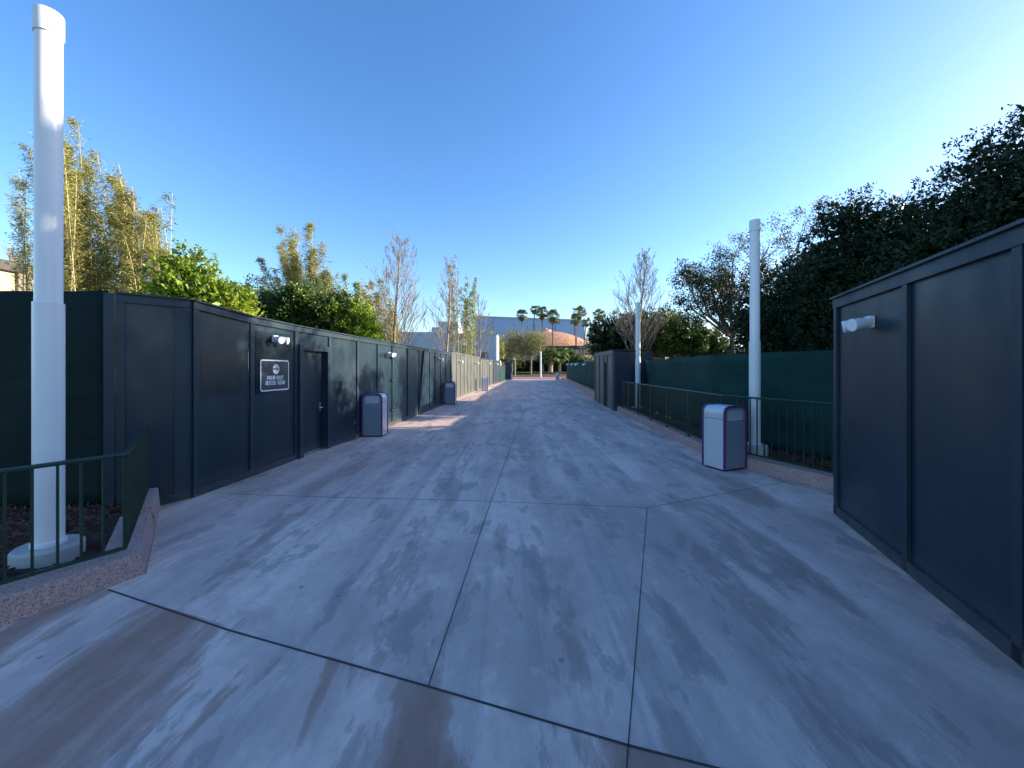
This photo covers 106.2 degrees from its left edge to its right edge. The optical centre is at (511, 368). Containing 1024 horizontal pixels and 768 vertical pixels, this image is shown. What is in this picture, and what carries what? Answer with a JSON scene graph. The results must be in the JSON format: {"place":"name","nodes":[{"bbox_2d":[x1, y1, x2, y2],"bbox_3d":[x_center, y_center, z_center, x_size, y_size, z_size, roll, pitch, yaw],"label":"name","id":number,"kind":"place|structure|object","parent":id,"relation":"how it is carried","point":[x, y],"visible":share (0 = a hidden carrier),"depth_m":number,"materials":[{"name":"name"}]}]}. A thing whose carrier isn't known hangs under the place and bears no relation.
{"place":"outdoors","nodes":[
{"label":"outdoors","id":0,"kind":"place"},
{"bbox_2d":[5,242,30,264],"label":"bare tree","id":1,"kind":"object","parent":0,"point":[7,253],"visible":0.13,"depth_m":23.61,"materials":[{"name":"brown plant"}]},
{"bbox_2d":[0,558,60,580],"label":"mulch ground","id":2,"kind":"structure","parent":0,"point":[13,573],"depth_m":3.06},
{"bbox_2d":[0,259,107,290],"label":"stone building","id":3,"kind":"structure","parent":0,"point":[6,282],"depth_m":15.42,"materials":[{"name":"beige stone"}]},
{"bbox_2d":[0,501,122,578],"bbox_3d":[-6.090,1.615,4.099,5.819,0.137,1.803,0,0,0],"label":"mulch ground","id":4,"kind":"structure","parent":0,"point":[93,542],"depth_m":3.91,"materials":[{"name":"brown wood"}]},
{"bbox_2d":[7,3,85,568],"bbox_3d":[-3.976,-0.677,3.300,0.430,4.754,0.430,0,0,0],"label":"light pole","id":5,"kind":"object","parent":4,"relation":"on","point":[48,365],"visible":0.93,"depth_m":3.24,"materials":[{"name":"white metal"}]},
{"bbox_2d":[0,290,114,508],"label":"scrim fence","id":6,"kind":"object","parent":4,"relation":"on","point":[83,374],"visible":0.59,"depth_m":4.51,"materials":[{"name":"fabric"}]},
{"bbox_2d":[160,379,614,505],"bbox_3d":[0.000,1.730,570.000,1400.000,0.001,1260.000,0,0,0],"label":"ground","id":7,"kind":"structure","parent":0,"point":[161,504],"depth_m":4.98,"materials":[{"name":"soil"}]},
{"bbox_2d":[0,135,32,290],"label":"bamboo clump","id":8,"kind":"object","parent":7,"relation":"on","point":[26,256],"visible":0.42,"depth_m":10.02,"materials":[{"name":"green plant"}]},
{"bbox_2d":[29,114,113,290],"bbox_3d":[-10.984,-2.381,9.709,3.047,8.164,1.576,0,0,38],"label":"bamboo clump","id":9,"kind":"object","parent":7,"relation":"on","point":[76,255],"visible":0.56,"depth_m":9.40,"materials":[{"name":"green plant"}]},
{"bbox_2d":[65,162,125,292],"bbox_3d":[-11.300,-2.120,10.620,1.490,7.642,2.946,0,0,-43],"label":"bamboo clump","id":10,"kind":"object","parent":7,"relation":"on","point":[99,248],"visible":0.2,"depth_m":9.91,"materials":[{"name":"green plant"}]},
{"bbox_2d":[84,147,172,295],"bbox_3d":[-9.907,-2.035,10.101,2.801,7.472,1.867,0,0,45],"label":"bamboo clump","id":11,"kind":"object","parent":7,"relation":"on","point":[129,237],"visible":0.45,"depth_m":9.72,"materials":[{"name":"green plant"}]},
{"bbox_2d":[122,488,159,528],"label":"planter kerb","id":12,"kind":"structure","parent":7,"relation":"on","point":[151,504],"depth_m":4.28,"materials":[{"name":"beige concrete"}]},
{"bbox_2d":[148,192,178,271],"bbox_3d":[-8.719,-1.293,9.874,0.922,5.987,2.344,0,0,-36],"label":"bamboo clump","id":13,"kind":"object","parent":7,"relation":"on","point":[164,226],"visible":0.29,"depth_m":9.25,"materials":[{"name":"green plant"}]},
{"bbox_2d":[131,237,266,316],"bbox_3d":[-7.098,-0.614,8.908,2.737,4.632,1.676,0,0,0],"label":"lime tree","id":14,"kind":"object","parent":7,"relation":"on","point":[205,285],"visible":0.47,"depth_m":8.60,"materials":[{"name":"green plant"}]},
{"bbox_2d":[229,273,288,321],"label":"dark tree","id":15,"kind":"object","parent":7,"relation":"on","point":[247,284],"visible":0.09,"depth_m":11.32,"materials":[{"name":"green plant"}]},
{"bbox_2d":[253,257,290,297],"bbox_3d":[-9.520,-1.474,15.874,2.286,6.350,2.027,0,0,0],"label":"bamboo clump","id":16,"kind":"object","parent":7,"relation":"on","point":[262,261],"visible":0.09,"depth_m":15.80,"materials":[{"name":"green plant"}]},
{"bbox_2d":[274,219,336,351],"bbox_3d":[-8.501,-2.171,15.887,2.453,7.744,3.585,0,0,-34],"label":"bamboo clump","id":17,"kind":"object","parent":7,"relation":"on","point":[295,272],"visible":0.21,"depth_m":15.59,"materials":[{"name":"green plant"}]},
{"bbox_2d":[252,277,361,349],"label":"dark tree","id":18,"kind":"object","parent":7,"relation":"on","point":[297,304],"visible":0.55,"depth_m":11.13,"materials":[{"name":"green plant"}]},
{"bbox_2d":[329,273,366,313],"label":"bamboo clump","id":19,"kind":"object","parent":7,"relation":"on","point":[356,286],"visible":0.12,"depth_m":18.09,"materials":[{"name":"green plant"}]},
{"bbox_2d":[323,296,386,340],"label":"lime tree","id":20,"kind":"object","parent":7,"relation":"on","point":[369,325],"visible":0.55,"depth_m":11.34,"materials":[{"name":"green plant"}]},
{"bbox_2d":[362,275,403,342],"bbox_3d":[-6.406,-1.482,19.062,2.480,6.367,2.303,0,0,0],"label":"bamboo clump","id":21,"kind":"object","parent":7,"relation":"on","point":[374,298],"visible":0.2,"depth_m":19.00,"materials":[{"name":"green plant"}]},
{"bbox_2d":[364,229,441,345],"bbox_3d":[-4.645,-1.911,15.551,3.605,7.238,2.780,0,0,0],"label":"bare tree","id":22,"kind":"object","parent":7,"relation":"on","point":[396,300],"visible":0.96,"depth_m":15.35,"materials":[{"name":"brown plant"}]},
{"bbox_2d":[421,256,469,358],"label":"bare tree","id":23,"kind":"object","parent":7,"relation":"on","point":[444,347],"visible":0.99,"depth_m":22.36,"materials":[{"name":"brown plant"}]},
{"bbox_2d":[445,256,477,355],"bbox_3d":[-4.204,-4.171,32.988,3.653,11.744,2.420,0,0,17],"label":"bamboo clump","id":24,"kind":"object","parent":7,"relation":"on","point":[467,303],"visible":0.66,"depth_m":32.63,"materials":[{"name":"green plant"}]},
{"bbox_2d":[458,294,495,359],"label":"bare tree","id":25,"kind":"object","parent":7,"relation":"on","point":[479,350],"visible":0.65,"depth_m":34.87,"materials":[{"name":"brown plant"}]},
{"bbox_2d":[499,365,504,382],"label":"scrim fence","id":26,"kind":"object","parent":7,"relation":"on","point":[501,373],"visible":0.86,"depth_m":50.75,"materials":[{"name":"fabric"}]},
{"bbox_2d":[501,328,592,360],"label":"dome building","id":27,"kind":"structure","parent":7,"relation":"on","point":[562,339],"depth_m":135.76,"materials":[{"name":"orange metal"}]},
{"bbox_2d":[515,346,591,356],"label":"monorail track","id":28,"kind":"structure","parent":7,"relation":"on","point":[573,348],"depth_m":118.72,"materials":[{"name":"beige concrete"}]},
{"bbox_2d":[562,377,593,398],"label":"planter wall","id":29,"kind":"structure","parent":7,"relation":"on","point":[587,391],"depth_m":29.09,"materials":[{"name":"grey concrete"}]},
{"bbox_2d":[566,361,593,388],"bbox_3d":[6.967,0.363,40.545,0.694,2.714,39.083,0,0,4],"label":"scrim fence","id":30,"kind":"object","parent":7,"relation":"on","point":[581,374],"visible":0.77,"depth_m":34.45,"materials":[{"name":"fabric"}]},
{"bbox_2d":[576,330,593,360],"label":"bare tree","id":31,"kind":"object","parent":7,"relation":"on","point":[586,349],"visible":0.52,"depth_m":60.00,"materials":[{"name":"brown plant"}]},
{"bbox_2d":[592,309,605,320],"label":"fan palm","id":32,"kind":"object","parent":7,"relation":"on","point":[599,311],"visible":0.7,"depth_m":133.08,"materials":[{"name":"green plant"}]},
{"bbox_2d":[583,309,642,357],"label":"rounded tree","id":33,"kind":"object","parent":7,"relation":"on","point":[603,336],"visible":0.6,"depth_m":21.15,"materials":[{"name":"green plant"}]},
{"bbox_2d":[607,247,668,349],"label":"bare tree","id":34,"kind":"object","parent":7,"relation":"on","point":[634,291],"visible":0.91,"depth_m":18.33,"materials":[{"name":"brown plant"}]},
{"bbox_2d":[623,302,678,358],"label":"rounded tree","id":35,"kind":"object","parent":7,"relation":"on","point":[654,345],"visible":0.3,"depth_m":20.10,"materials":[{"name":"green plant"}]},
{"bbox_2d":[653,307,735,358],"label":"rounded tree","id":36,"kind":"object","parent":7,"relation":"on","point":[676,341],"visible":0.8,"depth_m":18.59,"materials":[{"name":"green plant"}]},
{"bbox_2d":[617,406,832,490],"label":"planter kerb","id":37,"kind":"structure","parent":7,"relation":"on","point":[803,475],"depth_m":6.25,"materials":[{"name":"grey concrete"}]},
{"bbox_2d":[622,381,832,472],"bbox_3d":[4.199,0.995,10.036,0.715,1.050,9.732,0,0,0],"label":"railing","id":38,"kind":"object","parent":37,"relation":"on","point":[688,413],"visible":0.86,"depth_m":7.74,"materials":[{"name":"metal"}]},
{"bbox_2d":[666,217,800,354],"bbox_3d":[8.671,-2.207,15.462,4.941,7.828,4.961,0,0,33],"label":"airy tree","id":39,"kind":"object","parent":7,"relation":"on","point":[697,280],"visible":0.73,"depth_m":15.31,"materials":[{"name":"green plant"}]},
{"bbox_2d":[645,350,832,460],"bbox_3d":[5.410,0.681,9.861,1.824,2.078,11.616,0,0,-6],"label":"scrim fence","id":40,"kind":"object","parent":7,"relation":"on","point":[804,375],"visible":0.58,"depth_m":7.36,"materials":[{"name":"fabric"}]},
{"bbox_2d":[705,195,839,352],"bbox_3d":[10.590,-2.381,15.991,4.558,8.187,5.535,0,0,19],"label":"airy tree","id":41,"kind":"object","parent":7,"relation":"on","point":[785,239],"visible":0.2,"depth_m":15.71,"materials":[{"name":"green plant"}]},
{"bbox_2d":[765,241,830,316],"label":"evergreen tree","id":42,"kind":"object","parent":7,"relation":"on","point":[793,260],"visible":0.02,"depth_m":12.58,"materials":[{"name":"green plant"}]},
{"bbox_2d":[763,182,914,351],"bbox_3d":[8.223,-1.452,9.616,3.559,6.341,2.606,0,0,0],"label":"evergreen tree","id":43,"kind":"object","parent":7,"relation":"on","point":[842,224],"visible":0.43,"depth_m":9.32,"materials":[{"name":"green plant"}]},
{"bbox_2d":[799,193,919,329],"bbox_3d":[9.480,-1.471,9.822,4.061,6.362,2.588,0,0,0],"label":"evergreen tree","id":44,"kind":"object","parent":7,"relation":"on","point":[889,200],"visible":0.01,"depth_m":9.62,"materials":[{"name":"green plant"}]},
{"bbox_2d":[813,161,1010,341],"bbox_3d":[9.197,-1.261,8.600,4.374,5.961,2.782,0,0,0],"label":"evergreen tree","id":45,"kind":"object","parent":7,"relation":"on","point":[895,227],"visible":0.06,"depth_m":8.54,"materials":[{"name":"green plant"}]},
{"bbox_2d":[854,122,1023,274],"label":"evergreen tree","id":46,"kind":"object","parent":7,"relation":"on","point":[972,169],"visible":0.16,"depth_m":7.67,"materials":[{"name":"green plant"}]},
{"bbox_2d":[905,104,1023,259],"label":"evergreen tree","id":47,"kind":"object","parent":7,"relation":"on","point":[982,181],"visible":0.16,"depth_m":7.50,"materials":[{"name":"green plant"}]},
{"bbox_2d":[386,321,500,365],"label":"white building","id":48,"kind":"structure","parent":0,"point":[422,341],"depth_m":52.00,"materials":[{"name":"paint"}]},
{"bbox_2d":[0,379,1023,767],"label":"path","id":49,"kind":"structure","parent":0,"point":[536,573],"depth_m":2.51,"materials":[{"name":"concrete"}]},
{"bbox_2d":[0,513,154,626],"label":"planter kerb","id":50,"kind":"structure","parent":49,"relation":"on","point":[27,597],"depth_m":2.90,"materials":[{"name":"beige concrete"}]},
{"bbox_2d":[0,425,149,584],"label":"railing","id":51,"kind":"object","parent":50,"relation":"on","point":[135,454],"visible":0.97,"depth_m":3.04,"materials":[{"name":"metal"}]},
{"bbox_2d":[103,291,189,506],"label":"hoarding wall","id":52,"kind":"structure","parent":49,"relation":"on","point":[146,359],"depth_m":4.80,"materials":[{"name":"grey paint"}]},
{"bbox_2d":[189,299,450,498],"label":"hoarding wall","id":53,"kind":"structure","parent":49,"relation":"on","point":[242,427],"depth_m":6.79,"materials":[{"name":"grey paint"}]},
{"bbox_2d":[260,359,288,391],"bbox_3d":[-4.082,0.107,6.627,0.013,0.537,0.745,0,0,3],"label":"exit sign","id":54,"kind":"object","parent":53,"relation":"attached to","point":[274,375],"visible":1,"depth_m":6.60,"materials":[{"name":"black metal"}]},
{"bbox_2d":[272,335,289,344],"bbox_3d":[-3.971,-0.499,6.584,0.219,0.153,0.304,0,0,2],"label":"wall lamp","id":55,"kind":"object","parent":53,"relation":"attached to","point":[280,339],"visible":1,"depth_m":6.50,"materials":[{"name":"white plastic"}]},
{"bbox_2d":[304,351,322,453],"bbox_3d":[-4.055,0.654,7.783,0.117,2.031,0.820,0,0,5],"label":"door","id":56,"kind":"structure","parent":53,"relation":"in","point":[313,407],"depth_m":7.85,"materials":[{"name":"grey paint"}]},
{"bbox_2d":[388,352,395,356],"bbox_3d":[-3.508,-0.417,11.228,0.219,0.153,0.304,0,0,4],"label":"wall lamp","id":57,"kind":"object","parent":53,"relation":"attached to","point":[392,354],"visible":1,"depth_m":11.13,"materials":[{"name":"white plastic"}]},
{"bbox_2d":[361,392,387,436],"bbox_3d":[-3.508,1.155,9.844,0.530,1.089,0.460,0,0,0],"label":"litter bin","id":58,"kind":"object","parent":49,"relation":"on","point":[374,414],"visible":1,"depth_m":9.63,"materials":[{"name":"silver metal"}]},
{"bbox_2d":[363,405,380,435],"bbox_3d":[-3.508,1.290,9.638,0.455,0.760,0.016,0,0,0],"label":"door","id":59,"kind":"structure","parent":58,"relation":"in","point":[371,413],"depth_m":9.63,"materials":[{"name":"metal"}]},
{"bbox_2d":[444,382,455,404],"bbox_3d":[-2.977,1.155,18.559,0.530,1.089,0.460,0,0,0],"label":"litter bin","id":60,"kind":"object","parent":49,"relation":"on","point":[449,393],"visible":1,"depth_m":18.34,"materials":[{"name":"silver metal"}]},
{"bbox_2d":[445,388,453,403],"bbox_3d":[-2.977,1.290,18.353,0.455,0.760,0.016,0,0,0],"label":"door","id":61,"kind":"structure","parent":60,"relation":"in","point":[449,392],"depth_m":18.35,"materials":[{"name":"metal"}]},
{"bbox_2d":[450,351,479,398],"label":"hoarding wall","id":62,"kind":"structure","parent":49,"relation":"on","point":[465,375],"depth_m":25.26,"materials":[{"name":"paint"}]},
{"bbox_2d":[480,359,488,388],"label":"hoarding wall","id":63,"kind":"structure","parent":49,"relation":"on","point":[484,368],"depth_m":34.30,"materials":[{"name":"paint"}]},
{"bbox_2d":[482,377,487,390],"bbox_3d":[-2.110,1.155,29.864,0.460,1.089,0.530,0,0,-7],"label":"litter bin","id":64,"kind":"object","parent":49,"relation":"on","point":[484,383],"visible":1,"depth_m":29.62,"materials":[{"name":"silver metal"}]},
{"bbox_2d":[489,360,492,385],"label":"hoarding wall","id":65,"kind":"structure","parent":49,"relation":"on","point":[491,373],"depth_m":40.58,"materials":[{"name":"paint"}]},
{"bbox_2d":[493,361,498,383],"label":"hoarding wall","id":66,"kind":"structure","parent":49,"relation":"on","point":[495,374],"depth_m":44.33,"materials":[{"name":"grey paint"}]},
{"bbox_2d":[499,359,507,378],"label":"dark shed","id":67,"kind":"structure","parent":49,"relation":"on","point":[504,360],"depth_m":66.00,"materials":[{"name":"black paint"}]},
{"bbox_2d":[594,349,652,410],"bbox_3d":[5.104,0.410,18.243,1.685,2.571,5.313,0,0,4],"label":"boarded hut","id":68,"kind":"object","parent":49,"relation":"on","point":[613,369],"visible":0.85,"depth_m":15.69,"materials":[{"name":"grey paint"}]},
{"bbox_2d":[702,403,746,470],"bbox_3d":[3.660,1.155,6.635,0.530,1.089,0.460,0,0,-21],"label":"litter bin","id":69,"kind":"object","parent":49,"relation":"on","point":[724,437],"visible":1,"depth_m":6.47,"materials":[{"name":"silver metal"}]},
{"bbox_2d":[726,423,744,469],"bbox_3d":[3.735,1.290,6.443,0.455,0.760,0.016,0,0,-21],"label":"door","id":70,"kind":"structure","parent":69,"relation":"in","point":[735,432],"depth_m":6.44,"materials":[{"name":"metal"}]},
{"bbox_2d":[829,218,1023,668],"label":"hoarding wall","id":71,"kind":"structure","parent":49,"relation":"on","point":[928,431],"depth_m":2.80,"materials":[{"name":"grey paint"}]},
{"bbox_2d":[841,316,874,332],"bbox_3d":[3.416,-0.440,3.795,0.219,0.153,0.304,0,0,21],"label":"wall lamp","id":72,"kind":"object","parent":71,"relation":"attached to","point":[855,324],"visible":1,"depth_m":3.71,"materials":[{"name":"white plastic"}]},
{"bbox_2d":[0,0,1023,357],"label":"sky","id":73,"kind":"structure","parent":0,"point":[541,146],"materials":[{"name":"blue"}]},
{"bbox_2d":[516,372,530,373],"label":"grass","id":74,"kind":"structure","parent":0,"point":[523,372],"depth_m":93.28,"materials":[{"name":"green plant"}]},
{"bbox_2d":[474,316,584,339],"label":"show building","id":75,"kind":"structure","parent":0,"point":[565,326],"depth_m":210.00,"materials":[{"name":"blue paint"}]},
{"bbox_2d":[513,377,561,378],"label":"paver walk","id":76,"kind":"structure","parent":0,"point":[535,377],"depth_m":72.82,"materials":[{"name":"concrete"}]},
{"bbox_2d":[468,327,507,358],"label":"olive tree","id":77,"kind":"object","parent":76,"relation":"on","point":[501,350],"visible":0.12,"depth_m":71.72,"materials":[{"name":"green plant"}]},
{"bbox_2d":[506,362,511,378],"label":"hoarding box","id":78,"kind":"object","parent":76,"relation":"on","point":[508,370],"visible":0.97,"depth_m":62.78,"materials":[{"name":"black paint"}]},
{"bbox_2d":[513,374,566,376],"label":"mulch ground","id":79,"kind":"structure","parent":0,"point":[538,375],"depth_m":88.31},
{"bbox_2d":[500,331,523,368],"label":"olive tree","id":80,"kind":"object","parent":79,"relation":"on","point":[512,360],"visible":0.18,"depth_m":104.23,"materials":[{"name":"green plant"}]},
{"bbox_2d":[513,358,515,375],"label":"lamp post","id":81,"kind":"object","parent":79,"relation":"on","point":[514,359],"visible":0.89,"depth_m":85.94,"materials":[{"name":"white metal"}]},
{"bbox_2d":[516,309,527,358],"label":"fan palm","id":82,"kind":"object","parent":79,"relation":"on","point":[521,317],"visible":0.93,"depth_m":124.84,"materials":[{"name":"green plant"}]},
{"bbox_2d":[498,323,552,373],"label":"spreading tree","id":83,"kind":"object","parent":79,"relation":"on","point":[533,340],"visible":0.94,"depth_m":95.50,"materials":[{"name":"green plant"}]},
{"bbox_2d":[530,305,539,359],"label":"fan palm","id":84,"kind":"object","parent":79,"relation":"on","point":[535,312],"visible":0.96,"depth_m":126.13,"materials":[{"name":"green plant"}]},
{"bbox_2d":[507,360,566,371],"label":"clipped hedge","id":85,"kind":"object","parent":79,"relation":"on","point":[535,365],"visible":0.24,"depth_m":111.99,"materials":[{"name":"green plant"}]},
{"bbox_2d":[511,371,566,373],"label":"grass","id":86,"kind":"structure","parent":79,"relation":"on","point":[533,372],"depth_m":98.44,"materials":[{"name":"green plant"}]},
{"bbox_2d":[535,352,547,371],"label":"short palm","id":87,"kind":"object","parent":79,"relation":"on","point":[537,357],"visible":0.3,"depth_m":103.73,"materials":[{"name":"green plant"}]},
{"bbox_2d":[536,306,548,340],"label":"fan palm","id":88,"kind":"object","parent":79,"relation":"on","point":[542,316],"visible":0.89,"depth_m":127.10,"materials":[{"name":"green plant"}]},
{"bbox_2d":[541,347,559,372],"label":"short palm","id":89,"kind":"object","parent":79,"relation":"on","point":[549,360],"visible":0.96,"depth_m":99.41,"materials":[{"name":"green plant"}]},
{"bbox_2d":[545,309,559,345],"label":"fan palm","id":90,"kind":"object","parent":79,"relation":"on","point":[553,319],"visible":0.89,"depth_m":128.28,"materials":[{"name":"green plant"}]},
{"bbox_2d":[553,347,569,371],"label":"short palm","id":91,"kind":"object","parent":79,"relation":"on","point":[562,357],"visible":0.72,"depth_m":101.08,"materials":[{"name":"green plant"}]},
{"bbox_2d":[564,347,578,362],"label":"short palm","id":92,"kind":"object","parent":79,"relation":"on","point":[570,351],"visible":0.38,"depth_m":104.78,"materials":[{"name":"green plant"}]},
{"bbox_2d":[553,353,593,370],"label":"olive bush","id":93,"kind":"object","parent":79,"relation":"on","point":[573,359],"visible":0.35,"depth_m":103.56,"materials":[{"name":"green plant"}]},
{"bbox_2d":[569,313,581,345],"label":"fan palm","id":94,"kind":"object","parent":79,"relation":"on","point":[575,322],"visible":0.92,"depth_m":129.78,"materials":[{"name":"green plant"}]},
{"bbox_2d":[573,305,586,345],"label":"fan palm","id":95,"kind":"object","parent":79,"relation":"on","point":[580,310],"visible":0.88,"depth_m":131.31,"materials":[{"name":"green plant"}]},
{"bbox_2d":[581,317,590,357],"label":"fan palm","id":96,"kind":"object","parent":79,"relation":"on","point":[586,323],"visible":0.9,"depth_m":107.84,"materials":[{"name":"green plant"}]},
{"bbox_2d":[631,408,701,437],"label":"mulch ground","id":97,"kind":"structure","parent":0,"point":[647,411],"depth_m":11.39,"materials":[{"name":"brown wood"}]},
{"bbox_2d":[631,302,641,408],"bbox_3d":[5.012,-0.469,15.300,0.500,4.338,0.500,0,0,0],"label":"light pole","id":98,"kind":"object","parent":97,"relation":"on","point":[637,360],"visible":0.87,"depth_m":15.22,"materials":[{"name":"white metal"}]},
{"bbox_2d":[711,255,829,354],"bbox_3d":[7.322,-0.692,10.488,3.532,4.824,2.529,0,0,0],"label":"evergreen tree","id":99,"kind":"object","parent":97,"relation":"on","point":[741,327],"visible":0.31,"depth_m":10.38,"materials":[{"name":"green plant"}]},
{"bbox_2d":[768,448,831,470],"bbox_3d":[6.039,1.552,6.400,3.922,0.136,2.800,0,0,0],"label":"mulch ground","id":100,"kind":"structure","parent":0,"point":[819,460],"depth_m":6.54,"materials":[{"name":"brown wood"}]},
{"bbox_2d":[747,219,767,456],"bbox_3d":[4.294,-0.464,6.800,0.400,4.328,0.400,0,0,0],"label":"light pole","id":101,"kind":"object","parent":100,"relation":"on","point":[754,347],"visible":0.84,"depth_m":6.73,"materials":[{"name":"white metal"}]}
]}

